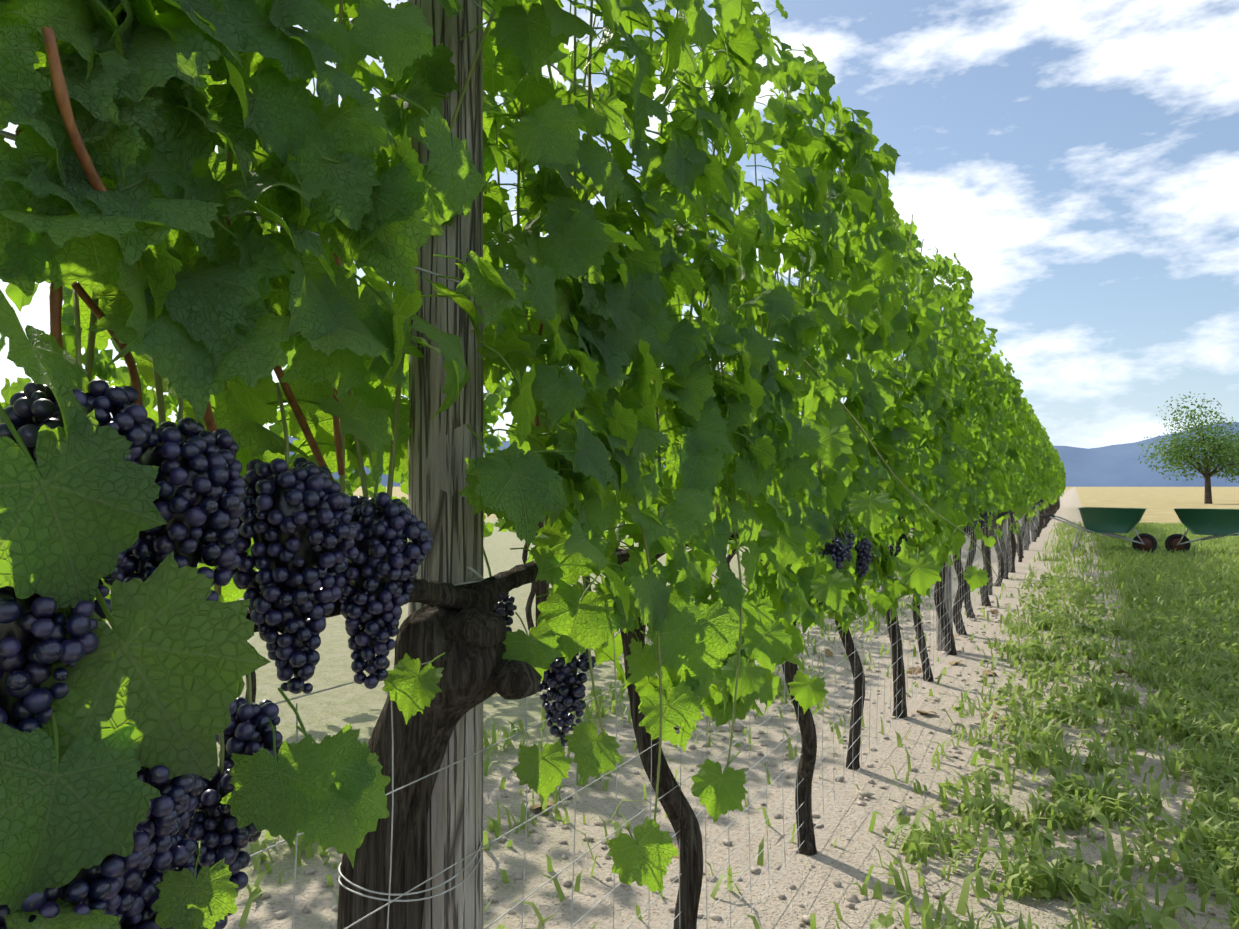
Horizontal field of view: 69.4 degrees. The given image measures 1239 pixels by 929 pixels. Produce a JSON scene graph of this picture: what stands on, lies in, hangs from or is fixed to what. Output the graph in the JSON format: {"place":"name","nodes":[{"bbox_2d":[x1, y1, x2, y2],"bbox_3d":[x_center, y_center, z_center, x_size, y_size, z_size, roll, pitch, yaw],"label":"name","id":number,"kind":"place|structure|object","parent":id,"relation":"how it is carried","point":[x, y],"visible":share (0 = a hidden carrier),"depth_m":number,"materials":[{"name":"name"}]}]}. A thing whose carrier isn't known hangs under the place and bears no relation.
{"place":"outdoors","nodes":[
{"label":"outdoors","id":0,"kind":"place"},
{"bbox_2d":[0,0,1238,448],"label":"sky","id":1,"kind":"structure","parent":0,"point":[1079,159],"materials":[{"name":"blue"}]},
{"bbox_2d":[106,487,1238,928],"bbox_3d":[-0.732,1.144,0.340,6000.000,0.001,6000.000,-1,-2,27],"label":"ground","id":2,"kind":"structure","parent":0,"point":[360,707],"depth_m":3.33,"materials":[{"name":"soil"}]},
{"bbox_2d":[0,0,823,928],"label":"vine","id":3,"kind":"object","parent":2,"relation":"on","point":[594,298],"depth_m":1.15,"materials":[{"name":"green plant"}]},
{"bbox_2d":[15,27,543,546],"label":"vine shoots","id":4,"kind":"object","parent":3,"relation":"attached to","point":[71,127],"visible":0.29,"depth_m":0.68,"materials":[{"name":"brown plant"}]},
{"bbox_2d":[0,379,595,928],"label":"grapes","id":5,"kind":"object","parent":3,"relation":"attached to","point":[314,533],"visible":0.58,"depth_m":0.77,"materials":[{"name":"purple food"}]},
{"bbox_2d":[72,288,892,774],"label":"grape stems","id":6,"kind":"object","parent":3,"relation":"attached to","point":[180,402],"visible":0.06,"depth_m":0.81,"materials":[{"name":"green plant"}]},
{"bbox_2d":[0,404,989,928],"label":"vine leaves","id":7,"kind":"object","parent":3,"relation":"attached to","point":[154,680],"visible":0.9,"depth_m":0.67,"materials":[{"name":"green plant"}]},
{"bbox_2d":[0,0,1001,717],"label":"vine leaves","id":8,"kind":"object","parent":3,"relation":"attached to","point":[846,242],"visible":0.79,"depth_m":2.46,"materials":[{"name":"green plant"}]},
{"bbox_2d":[408,0,482,928],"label":"post","id":9,"kind":"object","parent":2,"relation":"on","point":[443,445],"visible":0.65,"depth_m":1.27,"materials":[{"name":"grey wood"}]},
{"bbox_2d":[0,280,912,702],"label":"vine row","id":10,"kind":"object","parent":2,"relation":"on","point":[494,402],"depth_m":4.58,"materials":[{"name":"green plant"}]},
{"bbox_2d":[0,0,1038,928],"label":"trellis wires","id":11,"kind":"object","parent":2,"relation":"on","point":[480,576],"visible":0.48,"depth_m":1.90,"materials":[{"name":"metal"}]},
{"bbox_2d":[177,521,1238,928],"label":"lane grass and weeds","id":12,"kind":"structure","parent":2,"relation":"on","point":[1189,669],"depth_m":3.81,"materials":[{"name":"green plant"}]},
{"bbox_2d":[261,597,1238,928],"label":"stones","id":13,"kind":"object","parent":2,"relation":"on","point":[851,899],"visible":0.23,"depth_m":3.13,"materials":[{"name":"beige stone"}]},
{"bbox_2d":[530,609,1185,858],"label":"fallen leaves","id":14,"kind":"object","parent":2,"relation":"on","point":[912,669],"visible":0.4,"depth_m":4.46,"materials":[{"name":"plant"}]},
{"bbox_2d":[934,313,952,650],"bbox_3d":[2.249,0.138,6.235,0.124,2.401,0.110,-1,-2,27],"label":"post","id":15,"kind":"object","parent":2,"relation":"on","point":[947,593],"visible":0.04,"depth_m":6.17,"materials":[{"name":"grey wood"}]},
{"bbox_2d":[834,328,1065,769],"bbox_3d":[11.649,0.531,24.569,0.758,2.514,59.261,-1,-2,27],"label":"vine","id":16,"kind":"object","parent":2,"relation":"on","point":[1026,473],"depth_m":8.13,"materials":[{"name":"green plant"}]},
{"bbox_2d":[85,0,999,821],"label":"green shoots","id":17,"kind":"object","parent":16,"relation":"attached to","point":[161,396],"visible":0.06,"depth_m":1.39,"materials":[{"name":"green plant"}]},
{"bbox_2d":[803,497,1054,606],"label":"grapes","id":18,"kind":"object","parent":16,"relation":"attached to","point":[839,551],"visible":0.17,"depth_m":3.15,"materials":[{"name":"purple food"}]},
{"bbox_2d":[998,521,1006,572],"bbox_3d":[4.760,0.258,11.148,0.114,2.400,0.110,-1,-2,27],"label":"post","id":19,"kind":"object","parent":2,"relation":"on","point":[1004,537],"visible":0.04,"depth_m":11.09,"materials":[{"name":"grey wood"}]},
{"bbox_2d":[1022,516,1027,548],"bbox_3d":[7.257,0.378,16.070,0.125,2.401,0.110,-1,-2,27],"label":"post","id":20,"kind":"object","parent":2,"relation":"on","point":[1026,532],"visible":0.06,"depth_m":16.00,"materials":[{"name":"grey wood"}]},
{"bbox_2d":[1041,507,1156,552],"bbox_3d":[8.136,1.134,15.193,1.706,0.794,0.675,-1,-2,34],"label":"wheelbarrow","id":21,"kind":"object","parent":2,"relation":"on","point":[1110,522],"visible":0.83,"depth_m":14.88,"materials":[{"name":"green paint"}]},
{"bbox_2d":[1134,391,1238,503],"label":"tree","id":22,"kind":"object","parent":2,"relation":"on","point":[1196,444],"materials":[{"name":"green plant"}]},
{"bbox_2d":[1165,508,1238,552],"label":"wheelbarrow","id":23,"kind":"object","parent":2,"relation":"on","point":[1217,523],"visible":0.92,"depth_m":14.29,"materials":[{"name":"green paint"}]},
{"bbox_2d":[1222,433,1238,472],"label":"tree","id":24,"kind":"object","parent":2,"relation":"on","point":[1233,443],"visible":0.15,"depth_m":71.71,"materials":[{"name":"green plant"}]},
{"bbox_2d":[289,422,1238,486],"bbox_3d":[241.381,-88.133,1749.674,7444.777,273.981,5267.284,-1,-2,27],"label":"distant hills","id":25,"kind":"structure","parent":0,"point":[1118,465],"depth_m":3480.41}
]}

